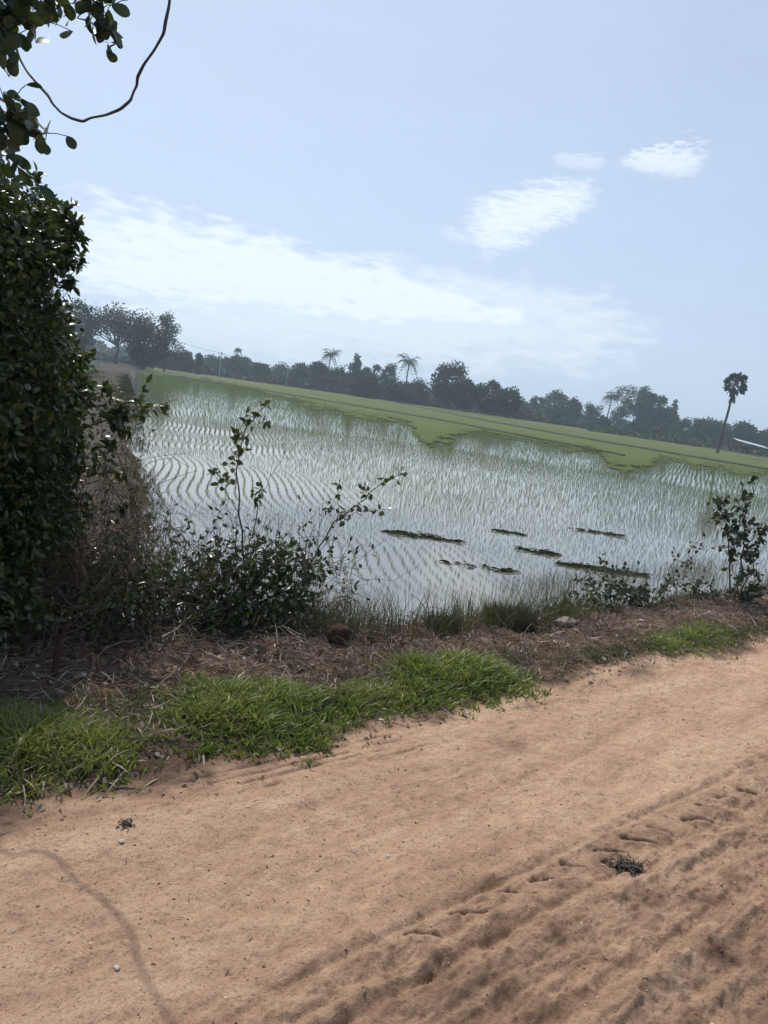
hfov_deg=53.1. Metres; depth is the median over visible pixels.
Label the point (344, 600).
weed
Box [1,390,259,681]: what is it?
bramble
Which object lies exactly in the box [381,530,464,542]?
floating weed
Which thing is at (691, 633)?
grass
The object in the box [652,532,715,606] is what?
weed
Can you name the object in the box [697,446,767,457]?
dike
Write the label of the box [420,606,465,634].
grass tussock
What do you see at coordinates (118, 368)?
dike
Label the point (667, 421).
tree
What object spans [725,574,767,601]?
weed
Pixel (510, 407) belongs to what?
tree
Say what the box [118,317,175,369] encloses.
tree
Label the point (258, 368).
tree
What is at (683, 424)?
tree
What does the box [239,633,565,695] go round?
grass
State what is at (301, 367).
tree
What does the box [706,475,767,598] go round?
sapling
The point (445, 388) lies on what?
tree
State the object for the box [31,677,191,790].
grass
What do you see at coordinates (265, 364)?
power line
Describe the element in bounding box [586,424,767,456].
weeds
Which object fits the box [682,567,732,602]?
weed
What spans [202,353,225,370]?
tree
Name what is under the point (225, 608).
shrub
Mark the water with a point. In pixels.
(458, 554)
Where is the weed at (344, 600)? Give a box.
[313,570,364,626]
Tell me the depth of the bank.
4.19 m
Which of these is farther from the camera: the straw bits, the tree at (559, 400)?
the tree at (559, 400)
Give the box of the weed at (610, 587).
[564,551,626,611]
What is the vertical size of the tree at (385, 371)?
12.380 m
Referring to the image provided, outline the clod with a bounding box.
[327,623,351,645]
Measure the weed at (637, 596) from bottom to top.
0.450 m
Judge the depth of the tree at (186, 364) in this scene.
217.75 m
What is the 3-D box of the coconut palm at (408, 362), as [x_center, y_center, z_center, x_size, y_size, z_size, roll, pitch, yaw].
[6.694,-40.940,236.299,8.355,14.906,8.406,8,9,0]
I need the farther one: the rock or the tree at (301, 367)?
the tree at (301, 367)
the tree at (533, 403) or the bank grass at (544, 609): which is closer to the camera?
the bank grass at (544, 609)
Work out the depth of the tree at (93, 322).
162.72 m
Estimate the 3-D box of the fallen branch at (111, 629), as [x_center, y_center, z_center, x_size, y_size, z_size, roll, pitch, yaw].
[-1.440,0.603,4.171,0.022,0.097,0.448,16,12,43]
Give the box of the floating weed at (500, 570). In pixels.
[439,559,519,573]
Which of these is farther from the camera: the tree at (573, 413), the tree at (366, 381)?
the tree at (573, 413)
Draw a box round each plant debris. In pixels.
[115,818,135,829]
[600,852,649,876]
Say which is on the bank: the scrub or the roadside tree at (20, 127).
the roadside tree at (20, 127)
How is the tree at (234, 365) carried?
on the ground
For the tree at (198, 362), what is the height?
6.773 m
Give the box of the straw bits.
[12,647,767,1022]
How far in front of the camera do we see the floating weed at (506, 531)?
16.20 m
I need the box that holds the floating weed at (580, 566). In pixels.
[555,560,651,576]
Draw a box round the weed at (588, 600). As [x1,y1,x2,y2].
[541,586,596,612]
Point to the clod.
(338, 630)
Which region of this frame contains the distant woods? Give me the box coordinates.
[72,339,735,443]
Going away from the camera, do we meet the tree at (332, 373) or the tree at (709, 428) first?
the tree at (332, 373)
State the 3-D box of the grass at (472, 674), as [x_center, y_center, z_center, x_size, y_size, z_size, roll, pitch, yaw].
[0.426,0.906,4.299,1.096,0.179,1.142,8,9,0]
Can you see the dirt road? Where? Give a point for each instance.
(722, 968)
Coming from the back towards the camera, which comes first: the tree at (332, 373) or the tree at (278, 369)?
the tree at (278, 369)
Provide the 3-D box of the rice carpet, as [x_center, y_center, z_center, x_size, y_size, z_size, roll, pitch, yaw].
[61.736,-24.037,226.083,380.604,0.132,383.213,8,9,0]
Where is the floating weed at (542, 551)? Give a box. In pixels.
[514,545,562,557]
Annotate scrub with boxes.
[71,351,767,449]
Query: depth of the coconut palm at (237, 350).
278.54 m
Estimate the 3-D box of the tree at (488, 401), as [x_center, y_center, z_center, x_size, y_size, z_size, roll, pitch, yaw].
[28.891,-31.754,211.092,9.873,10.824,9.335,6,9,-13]
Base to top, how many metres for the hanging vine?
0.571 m
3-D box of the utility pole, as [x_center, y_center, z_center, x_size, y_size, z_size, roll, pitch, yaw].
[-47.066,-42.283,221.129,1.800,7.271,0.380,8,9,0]
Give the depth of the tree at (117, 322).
169.91 m
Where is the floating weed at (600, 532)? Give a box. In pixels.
[568,527,626,536]
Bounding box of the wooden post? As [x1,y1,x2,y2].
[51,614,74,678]
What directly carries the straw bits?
on the dirt road
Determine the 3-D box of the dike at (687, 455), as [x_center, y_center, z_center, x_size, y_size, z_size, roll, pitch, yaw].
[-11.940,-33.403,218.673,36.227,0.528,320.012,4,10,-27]
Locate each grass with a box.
[0,693,168,817]
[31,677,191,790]
[62,370,184,586]
[134,670,373,765]
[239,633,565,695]
[253,552,767,641]
[304,674,419,748]
[366,644,551,718]
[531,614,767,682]
[635,616,742,661]
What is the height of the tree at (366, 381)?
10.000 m
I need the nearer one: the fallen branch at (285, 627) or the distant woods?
the fallen branch at (285, 627)
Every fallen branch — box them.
[77,615,152,636]
[160,606,215,638]
[263,619,305,636]
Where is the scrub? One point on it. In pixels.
(531, 414)
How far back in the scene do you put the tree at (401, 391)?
220.78 m
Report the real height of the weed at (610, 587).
0.606 m
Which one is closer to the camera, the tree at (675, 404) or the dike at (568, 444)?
the dike at (568, 444)
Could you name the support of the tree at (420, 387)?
on the ground
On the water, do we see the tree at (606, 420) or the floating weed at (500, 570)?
the floating weed at (500, 570)
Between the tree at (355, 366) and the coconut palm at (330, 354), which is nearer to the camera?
the tree at (355, 366)
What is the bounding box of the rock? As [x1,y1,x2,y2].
[554,616,578,627]
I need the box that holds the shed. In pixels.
[732,438,767,453]
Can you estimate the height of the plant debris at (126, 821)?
0.032 m
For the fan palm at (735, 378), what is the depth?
135.37 m
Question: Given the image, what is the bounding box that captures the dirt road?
[0,610,767,1023]
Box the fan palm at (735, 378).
[716,372,747,452]
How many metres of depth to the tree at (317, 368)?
244.08 m
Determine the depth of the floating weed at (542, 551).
14.43 m
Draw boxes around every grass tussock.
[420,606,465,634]
[482,597,544,632]
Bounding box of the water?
[73,360,767,625]
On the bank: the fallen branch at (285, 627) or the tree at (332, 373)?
the fallen branch at (285, 627)
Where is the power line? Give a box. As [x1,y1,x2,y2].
[179,341,344,380]
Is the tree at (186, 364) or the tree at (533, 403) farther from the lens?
the tree at (533, 403)
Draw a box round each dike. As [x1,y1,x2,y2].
[68,363,149,621]
[135,369,624,455]
[361,396,767,469]
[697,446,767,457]
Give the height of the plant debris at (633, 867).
0.060 m
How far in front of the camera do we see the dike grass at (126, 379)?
17.67 m
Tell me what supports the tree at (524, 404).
on the ground
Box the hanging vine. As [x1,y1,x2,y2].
[15,0,170,122]
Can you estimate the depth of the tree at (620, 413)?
282.48 m
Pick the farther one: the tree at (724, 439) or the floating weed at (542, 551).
the tree at (724, 439)
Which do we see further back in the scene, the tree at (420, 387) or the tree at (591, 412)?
the tree at (591, 412)
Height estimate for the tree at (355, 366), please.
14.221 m
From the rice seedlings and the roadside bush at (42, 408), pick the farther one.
the rice seedlings
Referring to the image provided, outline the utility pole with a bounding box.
[218,352,224,376]
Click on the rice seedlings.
(251, 391)
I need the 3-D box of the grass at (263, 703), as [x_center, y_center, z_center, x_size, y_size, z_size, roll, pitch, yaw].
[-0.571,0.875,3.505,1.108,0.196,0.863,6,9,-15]
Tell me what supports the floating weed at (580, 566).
on the water
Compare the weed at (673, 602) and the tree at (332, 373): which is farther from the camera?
the tree at (332, 373)
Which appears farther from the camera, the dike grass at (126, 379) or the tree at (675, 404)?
the tree at (675, 404)
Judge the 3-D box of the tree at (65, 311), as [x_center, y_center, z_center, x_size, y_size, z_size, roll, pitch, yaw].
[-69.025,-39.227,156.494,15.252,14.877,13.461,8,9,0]
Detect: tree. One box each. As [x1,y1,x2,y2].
[0,0,129,200]
[39,287,80,338]
[64,297,108,354]
[78,302,158,363]
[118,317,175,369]
[155,310,185,370]
[171,349,194,371]
[193,353,203,374]
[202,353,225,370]
[222,354,251,374]
[249,361,272,376]
[271,361,290,376]
[288,362,310,381]
[306,360,329,383]
[325,365,348,387]
[338,353,363,390]
[343,370,385,398]
[363,364,381,391]
[376,363,399,394]
[378,379,419,403]
[407,377,431,404]
[426,360,468,408]
[453,378,479,411]
[474,377,508,415]
[497,386,524,417]
[519,400,530,409]
[529,395,543,410]
[537,389,569,419]
[563,396,582,422]
[581,401,602,422]
[592,415,614,426]
[607,385,638,427]
[628,385,651,424]
[628,391,674,426]
[653,404,680,429]
[670,416,703,434]
[671,399,678,411]
[690,416,720,441]
[715,420,734,444]
[725,420,757,444]
[751,428,767,446]
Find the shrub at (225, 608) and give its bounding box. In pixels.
[126,400,420,641]
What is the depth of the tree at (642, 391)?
278.94 m
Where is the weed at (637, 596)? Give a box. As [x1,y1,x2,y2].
[610,556,672,609]
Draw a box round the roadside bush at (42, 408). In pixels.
[0,153,179,654]
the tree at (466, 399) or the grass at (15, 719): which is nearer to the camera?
the grass at (15, 719)
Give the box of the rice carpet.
[143,366,767,476]
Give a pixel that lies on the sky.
(539, 197)
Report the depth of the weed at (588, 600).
6.23 m
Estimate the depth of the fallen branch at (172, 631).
4.34 m
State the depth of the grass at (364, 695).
3.81 m
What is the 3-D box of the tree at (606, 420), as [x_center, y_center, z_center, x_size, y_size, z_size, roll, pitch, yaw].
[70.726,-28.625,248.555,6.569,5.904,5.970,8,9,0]
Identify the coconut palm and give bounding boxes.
[233,348,241,355]
[320,348,342,369]
[395,353,421,402]
[598,392,622,416]
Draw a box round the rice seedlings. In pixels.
[77,364,767,603]
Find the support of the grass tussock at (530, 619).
on the bank
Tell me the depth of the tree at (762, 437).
252.38 m
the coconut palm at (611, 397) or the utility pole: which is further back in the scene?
the coconut palm at (611, 397)
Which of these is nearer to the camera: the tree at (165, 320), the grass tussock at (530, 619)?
the grass tussock at (530, 619)
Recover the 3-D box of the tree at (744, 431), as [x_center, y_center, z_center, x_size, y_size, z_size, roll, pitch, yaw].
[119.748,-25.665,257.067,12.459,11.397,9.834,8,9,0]
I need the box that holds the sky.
[0,0,767,430]
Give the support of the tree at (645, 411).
on the ground
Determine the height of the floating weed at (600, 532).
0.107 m
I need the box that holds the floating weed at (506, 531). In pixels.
[491,529,528,535]
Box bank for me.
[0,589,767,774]
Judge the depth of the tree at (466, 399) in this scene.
209.44 m

